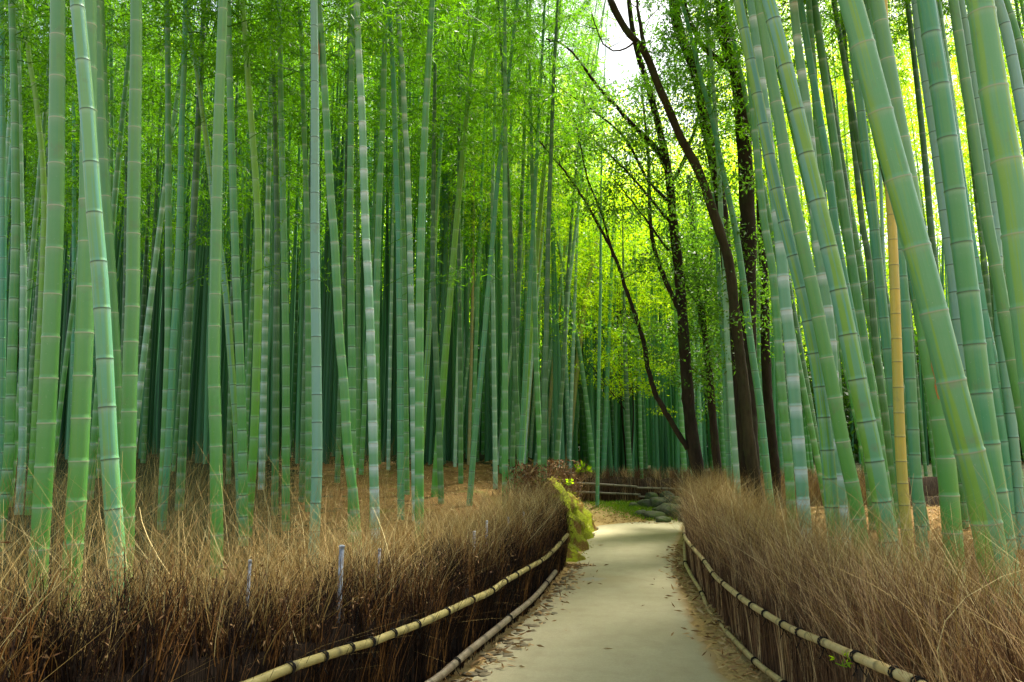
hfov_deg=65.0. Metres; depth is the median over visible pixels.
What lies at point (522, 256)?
bamboo
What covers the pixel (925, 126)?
bamboo
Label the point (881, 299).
bamboo
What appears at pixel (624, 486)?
brushwood fence
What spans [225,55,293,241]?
bamboo
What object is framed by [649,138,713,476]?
bamboo
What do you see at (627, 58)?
sky
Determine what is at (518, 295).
bamboo
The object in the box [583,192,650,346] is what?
bamboo
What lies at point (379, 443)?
bamboo
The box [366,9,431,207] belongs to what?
bamboo
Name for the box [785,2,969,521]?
bamboo
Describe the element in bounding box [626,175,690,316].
bamboo
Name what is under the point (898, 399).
bamboo
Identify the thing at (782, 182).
bamboo
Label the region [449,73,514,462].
bamboo
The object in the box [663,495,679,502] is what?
rock
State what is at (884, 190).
bamboo
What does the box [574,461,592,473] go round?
plant
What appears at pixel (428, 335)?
bamboo
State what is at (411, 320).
bamboo
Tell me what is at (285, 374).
bamboo
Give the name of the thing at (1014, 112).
bamboo
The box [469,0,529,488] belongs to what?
bamboo
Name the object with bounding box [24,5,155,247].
bamboo
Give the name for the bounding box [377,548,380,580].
metal stake
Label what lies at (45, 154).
bamboo
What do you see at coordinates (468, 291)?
bamboo
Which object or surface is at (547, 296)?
bamboo
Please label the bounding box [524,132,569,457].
bamboo
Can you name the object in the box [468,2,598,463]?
bamboo
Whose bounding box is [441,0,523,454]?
bamboo
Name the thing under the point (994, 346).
bamboo
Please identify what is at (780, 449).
bamboo
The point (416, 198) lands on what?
bamboo
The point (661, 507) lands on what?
rock
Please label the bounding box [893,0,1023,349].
bamboo
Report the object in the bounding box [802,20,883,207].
bamboo
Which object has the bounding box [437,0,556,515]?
bamboo
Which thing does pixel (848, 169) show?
bamboo
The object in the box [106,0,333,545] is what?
bamboo
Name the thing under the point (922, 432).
bamboo
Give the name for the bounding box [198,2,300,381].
bamboo
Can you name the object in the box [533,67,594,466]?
bamboo
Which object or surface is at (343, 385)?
bamboo
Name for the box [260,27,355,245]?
bamboo
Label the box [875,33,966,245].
bamboo
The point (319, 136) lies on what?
bamboo
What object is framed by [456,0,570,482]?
bamboo
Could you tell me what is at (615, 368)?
tree
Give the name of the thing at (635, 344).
bamboo
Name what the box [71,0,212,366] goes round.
bamboo
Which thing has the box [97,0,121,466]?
bamboo
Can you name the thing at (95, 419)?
bamboo
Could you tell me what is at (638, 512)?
rock
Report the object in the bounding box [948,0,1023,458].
bamboo
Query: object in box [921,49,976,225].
bamboo
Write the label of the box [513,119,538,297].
bamboo
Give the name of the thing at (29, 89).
bamboo
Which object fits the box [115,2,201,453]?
bamboo
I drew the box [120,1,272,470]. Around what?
bamboo
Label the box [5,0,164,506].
bamboo
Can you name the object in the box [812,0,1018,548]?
bamboo
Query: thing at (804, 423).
bamboo
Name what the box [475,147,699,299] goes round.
tree
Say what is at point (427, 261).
bamboo
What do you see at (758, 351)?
bamboo
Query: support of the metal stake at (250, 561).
on the ground at (484, 471)
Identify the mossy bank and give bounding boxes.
[528,477,596,561]
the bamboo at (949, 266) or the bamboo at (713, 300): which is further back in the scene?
the bamboo at (713, 300)
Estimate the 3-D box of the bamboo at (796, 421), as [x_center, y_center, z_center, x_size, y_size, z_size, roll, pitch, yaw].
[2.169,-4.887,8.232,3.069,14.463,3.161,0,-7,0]
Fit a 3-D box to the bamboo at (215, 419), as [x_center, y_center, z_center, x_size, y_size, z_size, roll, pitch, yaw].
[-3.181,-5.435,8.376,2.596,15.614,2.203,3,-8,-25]
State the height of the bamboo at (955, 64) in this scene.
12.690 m
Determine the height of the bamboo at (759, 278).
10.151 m
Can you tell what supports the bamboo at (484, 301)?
on the ground at (484, 471)
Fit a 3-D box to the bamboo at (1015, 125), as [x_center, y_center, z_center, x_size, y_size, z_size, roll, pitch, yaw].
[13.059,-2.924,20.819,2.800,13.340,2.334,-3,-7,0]
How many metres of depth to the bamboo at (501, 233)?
28.55 m
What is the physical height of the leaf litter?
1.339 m
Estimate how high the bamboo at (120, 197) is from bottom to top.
15.923 m
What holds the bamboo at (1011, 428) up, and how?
on the ground at (484, 471)
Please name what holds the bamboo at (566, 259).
on the ground at (484, 471)
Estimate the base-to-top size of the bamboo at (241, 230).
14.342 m
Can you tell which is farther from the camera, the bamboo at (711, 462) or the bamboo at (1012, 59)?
the bamboo at (711, 462)
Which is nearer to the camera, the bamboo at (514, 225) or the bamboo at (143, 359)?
the bamboo at (143, 359)
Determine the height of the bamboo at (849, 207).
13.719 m
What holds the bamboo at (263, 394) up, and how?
on the ground at (484, 471)
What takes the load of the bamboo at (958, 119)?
on the ground at (484, 471)
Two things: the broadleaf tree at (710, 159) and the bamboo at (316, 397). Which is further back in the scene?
the broadleaf tree at (710, 159)
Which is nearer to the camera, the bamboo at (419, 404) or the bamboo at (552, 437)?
the bamboo at (419, 404)
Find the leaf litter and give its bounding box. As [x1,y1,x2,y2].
[229,457,1023,681]
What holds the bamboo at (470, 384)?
on the ground at (484, 471)
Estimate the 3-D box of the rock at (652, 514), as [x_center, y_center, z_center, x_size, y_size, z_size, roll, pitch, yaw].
[2.935,3.677,16.677,0.448,0.307,0.408,2,-7,-15]
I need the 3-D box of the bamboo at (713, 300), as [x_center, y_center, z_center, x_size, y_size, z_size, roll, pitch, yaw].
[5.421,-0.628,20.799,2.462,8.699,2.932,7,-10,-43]
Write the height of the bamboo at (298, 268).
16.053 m
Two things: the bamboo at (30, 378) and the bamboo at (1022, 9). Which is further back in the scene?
the bamboo at (30, 378)
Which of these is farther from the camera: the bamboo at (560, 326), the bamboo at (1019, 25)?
the bamboo at (560, 326)
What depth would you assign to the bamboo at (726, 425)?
14.93 m
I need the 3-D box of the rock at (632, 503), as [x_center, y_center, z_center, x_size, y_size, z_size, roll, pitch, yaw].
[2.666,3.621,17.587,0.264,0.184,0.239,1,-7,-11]
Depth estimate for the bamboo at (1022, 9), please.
13.27 m
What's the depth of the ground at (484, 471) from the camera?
11.88 m
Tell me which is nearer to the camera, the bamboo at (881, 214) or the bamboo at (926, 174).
the bamboo at (926, 174)
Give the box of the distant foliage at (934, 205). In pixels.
[116,5,1023,422]
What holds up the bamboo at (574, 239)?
on the ground at (484, 471)
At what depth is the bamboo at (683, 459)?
19.96 m
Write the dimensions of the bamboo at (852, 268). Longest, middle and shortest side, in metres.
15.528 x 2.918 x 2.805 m
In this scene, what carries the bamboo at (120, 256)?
on the ground at (484, 471)
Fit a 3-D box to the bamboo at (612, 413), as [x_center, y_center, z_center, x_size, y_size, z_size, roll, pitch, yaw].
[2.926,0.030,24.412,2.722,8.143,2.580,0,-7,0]
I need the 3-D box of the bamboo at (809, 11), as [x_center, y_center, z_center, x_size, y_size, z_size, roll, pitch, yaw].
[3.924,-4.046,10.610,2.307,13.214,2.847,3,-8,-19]
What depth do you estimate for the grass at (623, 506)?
17.34 m
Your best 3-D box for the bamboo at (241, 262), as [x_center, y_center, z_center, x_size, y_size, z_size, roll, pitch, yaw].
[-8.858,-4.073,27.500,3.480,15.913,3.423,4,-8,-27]
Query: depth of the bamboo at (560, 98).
27.14 m
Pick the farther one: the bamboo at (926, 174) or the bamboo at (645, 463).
the bamboo at (645, 463)
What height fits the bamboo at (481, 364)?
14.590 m
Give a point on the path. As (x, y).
(630, 629)
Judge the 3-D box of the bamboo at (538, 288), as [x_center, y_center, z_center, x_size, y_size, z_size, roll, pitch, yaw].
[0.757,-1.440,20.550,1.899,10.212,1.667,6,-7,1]
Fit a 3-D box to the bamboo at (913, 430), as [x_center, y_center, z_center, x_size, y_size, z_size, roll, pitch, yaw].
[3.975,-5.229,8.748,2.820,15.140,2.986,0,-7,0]
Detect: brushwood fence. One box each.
[0,463,590,681]
[523,464,938,501]
[650,458,1023,681]
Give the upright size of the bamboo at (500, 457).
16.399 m
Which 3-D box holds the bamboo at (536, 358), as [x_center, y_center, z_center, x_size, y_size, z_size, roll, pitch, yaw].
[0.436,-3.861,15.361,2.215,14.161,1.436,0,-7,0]
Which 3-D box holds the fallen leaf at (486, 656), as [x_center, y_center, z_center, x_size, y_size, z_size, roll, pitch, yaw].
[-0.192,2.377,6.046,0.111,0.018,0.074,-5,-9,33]
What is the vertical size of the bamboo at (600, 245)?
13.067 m
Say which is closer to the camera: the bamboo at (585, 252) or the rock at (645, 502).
the rock at (645, 502)
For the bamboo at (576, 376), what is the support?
on the ground at (484, 471)
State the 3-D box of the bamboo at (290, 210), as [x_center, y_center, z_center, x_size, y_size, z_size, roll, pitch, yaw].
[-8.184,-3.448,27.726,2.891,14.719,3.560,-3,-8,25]
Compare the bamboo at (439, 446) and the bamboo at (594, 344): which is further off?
the bamboo at (594, 344)
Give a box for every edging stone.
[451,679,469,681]
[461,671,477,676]
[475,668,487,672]
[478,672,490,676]
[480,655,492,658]
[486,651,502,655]
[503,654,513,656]
[520,638,532,640]
[526,624,539,626]
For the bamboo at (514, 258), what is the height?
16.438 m
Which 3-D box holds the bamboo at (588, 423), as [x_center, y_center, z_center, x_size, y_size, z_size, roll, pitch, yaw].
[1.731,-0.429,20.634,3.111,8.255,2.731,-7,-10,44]
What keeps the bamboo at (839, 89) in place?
on the ground at (484, 471)
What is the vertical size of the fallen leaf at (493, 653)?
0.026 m
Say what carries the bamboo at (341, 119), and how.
on the ground at (484, 471)
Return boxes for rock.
[629,502,639,505]
[634,510,645,515]
[637,499,651,507]
[642,511,665,519]
[644,492,658,498]
[650,497,665,507]
[652,503,671,515]
[655,516,670,522]
[659,490,674,496]
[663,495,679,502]
[669,504,681,517]
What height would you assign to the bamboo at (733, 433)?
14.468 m
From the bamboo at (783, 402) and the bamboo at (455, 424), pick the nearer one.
the bamboo at (783, 402)
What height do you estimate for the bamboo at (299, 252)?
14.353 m
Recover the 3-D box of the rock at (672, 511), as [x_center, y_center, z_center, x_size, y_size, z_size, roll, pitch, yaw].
[3.477,3.563,16.680,0.511,0.339,0.504,-1,-7,9]
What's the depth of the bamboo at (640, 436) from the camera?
21.40 m
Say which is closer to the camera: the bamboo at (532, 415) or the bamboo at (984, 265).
the bamboo at (984, 265)
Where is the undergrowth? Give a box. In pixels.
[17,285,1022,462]
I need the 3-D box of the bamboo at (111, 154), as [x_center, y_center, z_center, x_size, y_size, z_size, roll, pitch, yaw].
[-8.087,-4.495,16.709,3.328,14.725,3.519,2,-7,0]
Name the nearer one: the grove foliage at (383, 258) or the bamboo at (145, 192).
the bamboo at (145, 192)
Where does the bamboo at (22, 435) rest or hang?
on the ground at (484, 471)
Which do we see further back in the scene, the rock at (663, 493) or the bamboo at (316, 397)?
the rock at (663, 493)
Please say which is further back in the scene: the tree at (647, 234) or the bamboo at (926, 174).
the tree at (647, 234)
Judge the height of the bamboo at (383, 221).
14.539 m
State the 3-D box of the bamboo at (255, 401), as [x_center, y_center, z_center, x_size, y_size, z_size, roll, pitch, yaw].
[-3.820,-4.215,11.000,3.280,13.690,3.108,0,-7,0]
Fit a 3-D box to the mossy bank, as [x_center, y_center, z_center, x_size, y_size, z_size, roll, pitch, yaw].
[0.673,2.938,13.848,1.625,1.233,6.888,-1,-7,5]
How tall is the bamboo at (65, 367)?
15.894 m
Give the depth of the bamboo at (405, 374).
15.16 m
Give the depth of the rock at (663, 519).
16.09 m
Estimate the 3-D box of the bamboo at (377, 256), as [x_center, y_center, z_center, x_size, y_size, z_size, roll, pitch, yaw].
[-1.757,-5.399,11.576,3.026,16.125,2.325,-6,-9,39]
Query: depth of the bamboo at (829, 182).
9.62 m
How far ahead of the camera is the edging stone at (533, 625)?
7.04 m
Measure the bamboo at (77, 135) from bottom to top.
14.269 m
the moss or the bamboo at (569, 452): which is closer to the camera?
the moss
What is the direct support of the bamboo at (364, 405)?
on the ground at (484, 471)
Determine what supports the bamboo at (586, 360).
on the ground at (484, 471)
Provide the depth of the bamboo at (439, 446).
13.88 m
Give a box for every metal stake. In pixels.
[244,559,251,630]
[336,545,344,622]
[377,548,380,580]
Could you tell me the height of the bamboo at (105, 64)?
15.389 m
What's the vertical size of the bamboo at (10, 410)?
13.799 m
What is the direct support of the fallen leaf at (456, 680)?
on the ground at (484, 471)
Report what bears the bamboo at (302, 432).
on the ground at (484, 471)
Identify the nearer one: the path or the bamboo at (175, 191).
the path
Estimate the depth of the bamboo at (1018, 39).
8.74 m
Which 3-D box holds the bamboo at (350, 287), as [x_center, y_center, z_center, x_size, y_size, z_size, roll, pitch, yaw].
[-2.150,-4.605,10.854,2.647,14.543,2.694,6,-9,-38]
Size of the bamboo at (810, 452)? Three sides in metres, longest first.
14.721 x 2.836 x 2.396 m
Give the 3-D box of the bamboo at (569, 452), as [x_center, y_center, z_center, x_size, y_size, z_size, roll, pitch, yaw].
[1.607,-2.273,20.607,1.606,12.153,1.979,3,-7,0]
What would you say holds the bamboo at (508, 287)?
on the ground at (484, 471)
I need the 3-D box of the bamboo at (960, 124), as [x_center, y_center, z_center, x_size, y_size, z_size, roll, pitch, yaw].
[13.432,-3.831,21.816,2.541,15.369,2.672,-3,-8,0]
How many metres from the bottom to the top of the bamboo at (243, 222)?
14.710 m
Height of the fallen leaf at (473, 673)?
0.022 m
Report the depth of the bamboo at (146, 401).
20.59 m
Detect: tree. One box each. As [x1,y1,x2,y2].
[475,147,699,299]
[482,179,705,471]
[497,0,731,480]
[515,68,747,295]
[550,311,702,451]
[570,97,863,292]
[571,0,774,511]
[585,176,735,340]
[615,0,793,488]
[620,0,807,503]
[620,166,776,482]
[689,80,808,507]
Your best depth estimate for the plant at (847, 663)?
3.56 m
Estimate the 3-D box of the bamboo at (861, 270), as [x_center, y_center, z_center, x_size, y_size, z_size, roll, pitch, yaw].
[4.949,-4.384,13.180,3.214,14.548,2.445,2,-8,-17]
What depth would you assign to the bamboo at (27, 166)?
25.41 m
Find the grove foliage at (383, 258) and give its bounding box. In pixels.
[6,3,568,358]
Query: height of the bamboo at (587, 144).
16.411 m
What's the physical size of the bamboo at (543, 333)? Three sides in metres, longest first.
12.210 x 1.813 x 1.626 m
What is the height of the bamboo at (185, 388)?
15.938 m
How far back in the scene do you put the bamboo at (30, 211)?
21.00 m
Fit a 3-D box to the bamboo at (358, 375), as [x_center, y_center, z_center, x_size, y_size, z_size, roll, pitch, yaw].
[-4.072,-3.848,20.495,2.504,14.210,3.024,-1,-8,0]
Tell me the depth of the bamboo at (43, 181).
11.88 m
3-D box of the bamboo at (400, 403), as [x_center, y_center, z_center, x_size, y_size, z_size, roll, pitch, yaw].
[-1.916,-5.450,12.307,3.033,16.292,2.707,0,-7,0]
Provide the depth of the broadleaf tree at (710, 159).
15.08 m
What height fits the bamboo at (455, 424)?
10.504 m
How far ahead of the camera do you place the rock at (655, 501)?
17.37 m
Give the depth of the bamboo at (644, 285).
27.45 m
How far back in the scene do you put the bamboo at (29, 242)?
21.61 m
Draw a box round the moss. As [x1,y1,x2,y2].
[541,477,595,559]
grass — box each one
[0,429,1023,681]
[582,499,677,522]
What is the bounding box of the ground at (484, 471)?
[0,275,1023,681]
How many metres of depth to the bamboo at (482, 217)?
24.53 m
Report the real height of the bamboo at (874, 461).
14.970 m
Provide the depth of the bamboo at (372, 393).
9.42 m
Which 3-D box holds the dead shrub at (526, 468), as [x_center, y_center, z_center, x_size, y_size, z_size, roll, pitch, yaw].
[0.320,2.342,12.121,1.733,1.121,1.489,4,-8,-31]
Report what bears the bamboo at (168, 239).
on the ground at (484, 471)
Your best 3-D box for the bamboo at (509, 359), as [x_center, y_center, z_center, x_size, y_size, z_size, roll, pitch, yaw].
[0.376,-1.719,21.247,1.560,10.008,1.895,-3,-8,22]
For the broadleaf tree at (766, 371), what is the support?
on the ground at (484, 471)
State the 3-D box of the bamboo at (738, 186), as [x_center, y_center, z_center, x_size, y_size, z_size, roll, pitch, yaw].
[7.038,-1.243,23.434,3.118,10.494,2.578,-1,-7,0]
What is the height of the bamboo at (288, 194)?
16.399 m
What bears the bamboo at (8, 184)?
on the ground at (484, 471)
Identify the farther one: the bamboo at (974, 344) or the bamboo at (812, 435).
the bamboo at (812, 435)
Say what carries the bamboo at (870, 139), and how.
on the ground at (484, 471)
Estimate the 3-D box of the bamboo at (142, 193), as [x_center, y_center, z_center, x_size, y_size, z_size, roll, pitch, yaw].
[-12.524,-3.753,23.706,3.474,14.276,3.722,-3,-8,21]
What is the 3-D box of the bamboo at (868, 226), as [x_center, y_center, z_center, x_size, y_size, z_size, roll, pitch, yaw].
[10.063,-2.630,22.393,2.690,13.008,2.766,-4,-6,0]
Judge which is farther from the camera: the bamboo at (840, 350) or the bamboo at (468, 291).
the bamboo at (468, 291)
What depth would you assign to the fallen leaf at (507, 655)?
6.05 m
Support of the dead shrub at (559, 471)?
on the ground at (484, 471)
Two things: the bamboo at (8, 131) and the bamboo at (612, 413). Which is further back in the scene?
the bamboo at (612, 413)
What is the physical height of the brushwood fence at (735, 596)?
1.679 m
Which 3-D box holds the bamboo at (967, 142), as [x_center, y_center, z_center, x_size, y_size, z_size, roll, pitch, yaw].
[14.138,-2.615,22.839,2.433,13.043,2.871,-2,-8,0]
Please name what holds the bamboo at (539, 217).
on the ground at (484, 471)
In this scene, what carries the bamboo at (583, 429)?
on the ground at (484, 471)
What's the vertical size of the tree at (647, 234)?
10.401 m
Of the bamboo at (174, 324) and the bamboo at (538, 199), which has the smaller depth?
the bamboo at (174, 324)
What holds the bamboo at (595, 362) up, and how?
on the ground at (484, 471)
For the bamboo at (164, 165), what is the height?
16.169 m
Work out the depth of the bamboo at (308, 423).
12.70 m
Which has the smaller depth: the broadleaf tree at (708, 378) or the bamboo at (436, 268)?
the broadleaf tree at (708, 378)
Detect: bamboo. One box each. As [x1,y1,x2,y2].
[0,0,74,482]
[0,0,115,514]
[0,0,125,514]
[0,0,129,551]
[4,0,124,177]
[4,1,47,279]
[4,2,74,226]
[5,0,151,149]
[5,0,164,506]
[5,0,1023,477]
[5,1,109,248]
[5,2,79,457]
[5,3,149,422]
[5,42,40,270]
[6,3,122,467]
[6,21,78,258]
[7,1,113,237]
[7,49,76,386]
[24,0,164,449]
[24,2,153,459]
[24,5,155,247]
[26,0,65,613]
[27,20,106,391]
[28,0,206,477]
[36,0,164,478]
[45,18,152,229]
[60,0,96,611]
[66,0,160,289]
[68,0,213,499]
[70,0,129,619]
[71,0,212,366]
[75,0,339,510]
[77,0,206,462]
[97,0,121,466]
[101,0,109,173]
[105,0,243,450]
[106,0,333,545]
[107,0,235,529]
[109,5,176,283]
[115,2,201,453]
[115,20,189,452]
[116,0,272,529]
[118,0,305,521]
[119,70,175,280]
[120,0,142,590]
[120,1,194,273]
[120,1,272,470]
[142,71,204,287]
[149,89,205,291]
[152,0,328,536]
[159,0,292,483]
[167,0,380,530]
[172,0,324,456]
[174,43,245,255]
[175,0,361,515]
[185,0,319,460]
[192,0,375,489]
[193,0,416,501]
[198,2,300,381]
[206,0,302,379]
[207,0,227,578]
[224,26,300,450]
[225,50,326,275]
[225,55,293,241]
[227,1,323,287]
[231,0,441,557]
[233,0,373,511]
[237,0,345,460]
[239,51,295,269]
[241,0,335,451]
[250,0,443,482]
[256,0,436,542]
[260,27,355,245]
[272,0,354,303]
[274,0,363,563]
[286,91,354,441]
[290,0,372,266]
[308,1,431,464]
[319,0,442,474]
[319,1,399,467]
[321,0,441,282]
[322,0,465,528]
[332,0,467,469]
[333,0,495,520]
[335,0,483,519]
[341,1,465,494]
[342,0,510,549]
[353,0,380,559]
[353,74,413,286]
[354,0,495,447]
[357,0,488,225]
[361,0,498,503]
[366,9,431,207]
[367,7,477,351]
[387,0,515,369]
[388,22,469,327]
[390,0,502,310]
[395,0,519,496]
[408,0,510,483]
[409,0,528,439]
[413,0,526,461]
[414,48,489,336]
[417,3,546,446]
[426,65,490,466]
[428,0,624,487]
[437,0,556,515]
[438,0,607,489]
[438,28,501,452]
[439,62,502,464]
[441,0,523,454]
[441,7,541,430]
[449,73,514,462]
[449,109,500,442]
[453,0,545,505]
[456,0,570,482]
[461,3,565,473]
[467,120,530,261]
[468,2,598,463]
[468,72,524,298]
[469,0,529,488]
[469,62,514,442]
[473,0,611,487]
[478,0,591,476]
[491,31,544,393]
[497,97,551,464]
[498,80,537,441]
[500,172,524,336]
[501,112,539,458]
[502,88,543,273]
[508,0,595,481]
[508,178,616,472]
[512,67,571,433]
[512,93,576,474]
[513,100,572,251]
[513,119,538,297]
[513,128,525,412]
[514,120,619,417]
[515,0,590,386]
[519,0,618,473]
[520,0,618,434]
[523,55,612,377]
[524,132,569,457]
[524,171,643,475]
[525,99,570,467]
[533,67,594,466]
[536,74,575,439]
[536,102,590,363]
[540,0,607,463]
[540,174,644,473]
[541,174,621,473]
[549,99,627,472]
[549,162,596,443]
[552,29,605,472]
[554,38,611,409]
[559,118,663,476]
[560,0,637,506]
[565,197,625,427]
[567,116,608,364]
[576,159,610,447]
[577,219,647,475]
[578,214,641,424]
[579,224,602,447]
[580,176,673,475]
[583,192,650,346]
[584,140,673,477]
[584,226,663,439]
[602,0,797,513]
[605,194,649,336]
[606,151,684,475]
[610,181,672,399]
[612,135,714,476]
[612,223,669,468]
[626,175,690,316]
[636,0,840,533]
[640,213,715,362]
[643,0,791,506]
[643,151,727,456]
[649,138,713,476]
[660,0,772,490]
[667,161,772,468]
[669,0,824,508]
[672,184,739,444]
[681,132,757,471]
[682,0,820,459]
[682,139,739,471]
[692,0,864,472]
[704,132,794,335]
[706,152,801,470]
[710,142,796,403]
[712,0,929,529]
[724,0,814,476]
[725,0,895,545]
[730,0,852,537]
[730,182,810,475]
[733,0,841,556]
[735,135,840,306]
[739,115,813,434]
[746,2,943,525]
[746,6,899,448]
[747,0,812,535]
[752,47,811,470]
[754,0,868,565]
[755,0,821,276]
[756,154,811,389]
[760,0,902,578]
[767,178,810,467]
[773,65,828,248]
[777,0,902,546]
[777,0,911,411]
[777,2,846,270]
[779,0,963,537]
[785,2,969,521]
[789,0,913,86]
[791,0,875,472]
[798,0,870,396]
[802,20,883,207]
[804,27,877,217]
[812,0,898,536]
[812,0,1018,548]
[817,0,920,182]
[822,0,967,383]
[823,0,1004,529]
[825,38,921,476]
[825,42,905,200]
[829,11,924,278]
[829,50,920,236]
[831,0,929,530]
[838,0,1014,620]
[839,1,927,476]
[848,70,929,331]
[866,0,929,561]
[869,0,965,588]
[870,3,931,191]
[871,22,936,476]
[873,6,966,203]
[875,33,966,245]
[884,0,914,577]
[888,0,1023,491]
[889,0,1022,340]
[891,0,965,34]
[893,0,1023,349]
[896,3,1021,107]
[902,2,1008,298]
[905,13,972,221]
[916,0,1023,611]
[919,36,973,210]
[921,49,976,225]
[928,1,1015,178]
[937,0,967,189]
[937,0,1023,84]
[943,0,1023,71]
[945,0,1023,47]
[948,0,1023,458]
[951,9,1020,180]
[954,5,1023,205]
[958,48,1023,236]
[959,0,1023,549]
[959,78,1023,243]
[966,0,1023,424]
[994,0,1023,156]
[999,0,1023,162]
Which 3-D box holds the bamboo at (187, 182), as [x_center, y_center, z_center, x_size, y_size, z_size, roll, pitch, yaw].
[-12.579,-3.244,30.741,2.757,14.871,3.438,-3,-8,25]
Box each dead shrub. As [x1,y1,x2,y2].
[485,461,586,526]
[525,457,602,508]
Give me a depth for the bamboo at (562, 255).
23.56 m
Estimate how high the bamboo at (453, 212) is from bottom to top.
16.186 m
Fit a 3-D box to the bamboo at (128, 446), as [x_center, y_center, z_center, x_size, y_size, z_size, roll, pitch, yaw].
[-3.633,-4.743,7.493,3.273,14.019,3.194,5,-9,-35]
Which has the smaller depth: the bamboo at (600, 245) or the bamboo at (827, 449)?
the bamboo at (827, 449)
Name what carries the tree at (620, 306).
on the ground at (484, 471)
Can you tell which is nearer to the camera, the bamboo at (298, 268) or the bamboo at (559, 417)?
the bamboo at (559, 417)
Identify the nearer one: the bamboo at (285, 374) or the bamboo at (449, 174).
the bamboo at (285, 374)
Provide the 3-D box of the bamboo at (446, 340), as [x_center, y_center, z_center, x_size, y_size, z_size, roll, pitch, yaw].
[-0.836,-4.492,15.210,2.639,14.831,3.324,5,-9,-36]
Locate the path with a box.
[470,520,731,681]
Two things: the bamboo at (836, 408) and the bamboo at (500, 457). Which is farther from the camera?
the bamboo at (500, 457)
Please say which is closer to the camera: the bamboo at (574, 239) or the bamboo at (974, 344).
the bamboo at (974, 344)
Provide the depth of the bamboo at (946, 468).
6.58 m
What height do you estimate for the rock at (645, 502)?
0.233 m
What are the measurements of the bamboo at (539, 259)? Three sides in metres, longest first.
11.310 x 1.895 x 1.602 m
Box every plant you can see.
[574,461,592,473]
[828,651,852,667]
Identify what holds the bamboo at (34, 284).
on the ground at (484, 471)
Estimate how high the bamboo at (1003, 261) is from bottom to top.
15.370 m
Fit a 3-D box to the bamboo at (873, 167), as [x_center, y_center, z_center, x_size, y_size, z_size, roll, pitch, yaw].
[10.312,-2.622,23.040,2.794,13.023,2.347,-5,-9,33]
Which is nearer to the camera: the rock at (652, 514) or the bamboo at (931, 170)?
the rock at (652, 514)
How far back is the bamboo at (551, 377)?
22.79 m
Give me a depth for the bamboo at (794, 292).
21.49 m
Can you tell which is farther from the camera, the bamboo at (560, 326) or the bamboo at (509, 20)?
the bamboo at (560, 326)
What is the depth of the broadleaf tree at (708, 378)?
16.27 m
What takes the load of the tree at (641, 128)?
on the ground at (484, 471)
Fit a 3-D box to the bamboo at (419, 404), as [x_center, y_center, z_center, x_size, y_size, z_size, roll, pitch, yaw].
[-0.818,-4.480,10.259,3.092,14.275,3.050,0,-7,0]
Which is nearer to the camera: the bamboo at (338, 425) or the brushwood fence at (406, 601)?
the brushwood fence at (406, 601)
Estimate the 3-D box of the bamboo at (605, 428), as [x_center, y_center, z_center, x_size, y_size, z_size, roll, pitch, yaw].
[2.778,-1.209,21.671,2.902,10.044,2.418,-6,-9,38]
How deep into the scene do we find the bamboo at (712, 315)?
21.78 m
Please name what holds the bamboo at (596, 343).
on the ground at (484, 471)
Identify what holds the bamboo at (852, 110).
on the ground at (484, 471)
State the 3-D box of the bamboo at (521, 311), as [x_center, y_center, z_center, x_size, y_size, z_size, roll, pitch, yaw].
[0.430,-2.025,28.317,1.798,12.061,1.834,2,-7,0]
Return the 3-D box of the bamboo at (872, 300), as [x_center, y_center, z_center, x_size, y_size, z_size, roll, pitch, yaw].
[4.905,-4.167,12.205,2.988,13.923,2.741,4,-8,-31]
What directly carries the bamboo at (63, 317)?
on the ground at (484, 471)
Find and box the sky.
[5,0,1023,264]
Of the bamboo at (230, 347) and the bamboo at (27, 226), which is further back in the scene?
the bamboo at (27, 226)
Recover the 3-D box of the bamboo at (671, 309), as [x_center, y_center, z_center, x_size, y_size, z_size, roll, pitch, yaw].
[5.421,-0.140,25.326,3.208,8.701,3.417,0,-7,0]
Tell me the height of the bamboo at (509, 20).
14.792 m
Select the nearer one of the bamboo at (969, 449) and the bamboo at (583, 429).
the bamboo at (969, 449)
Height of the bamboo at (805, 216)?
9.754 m
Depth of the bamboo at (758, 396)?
13.64 m
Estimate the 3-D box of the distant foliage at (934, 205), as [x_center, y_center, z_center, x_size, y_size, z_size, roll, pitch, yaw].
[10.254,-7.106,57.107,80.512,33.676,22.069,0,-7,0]
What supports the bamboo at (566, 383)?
on the ground at (484, 471)
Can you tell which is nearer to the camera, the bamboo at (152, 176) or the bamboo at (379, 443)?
the bamboo at (379, 443)
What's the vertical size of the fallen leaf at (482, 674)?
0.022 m
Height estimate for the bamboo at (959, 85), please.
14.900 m
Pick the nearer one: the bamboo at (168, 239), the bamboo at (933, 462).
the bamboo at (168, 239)
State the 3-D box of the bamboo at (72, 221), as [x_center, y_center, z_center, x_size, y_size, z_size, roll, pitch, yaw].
[-10.405,-4.357,19.357,3.017,14.859,2.752,2,-8,-19]
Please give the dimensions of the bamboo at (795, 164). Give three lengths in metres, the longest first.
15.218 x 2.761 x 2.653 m
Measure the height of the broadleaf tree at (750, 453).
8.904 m
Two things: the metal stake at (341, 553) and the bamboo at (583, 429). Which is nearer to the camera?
the metal stake at (341, 553)

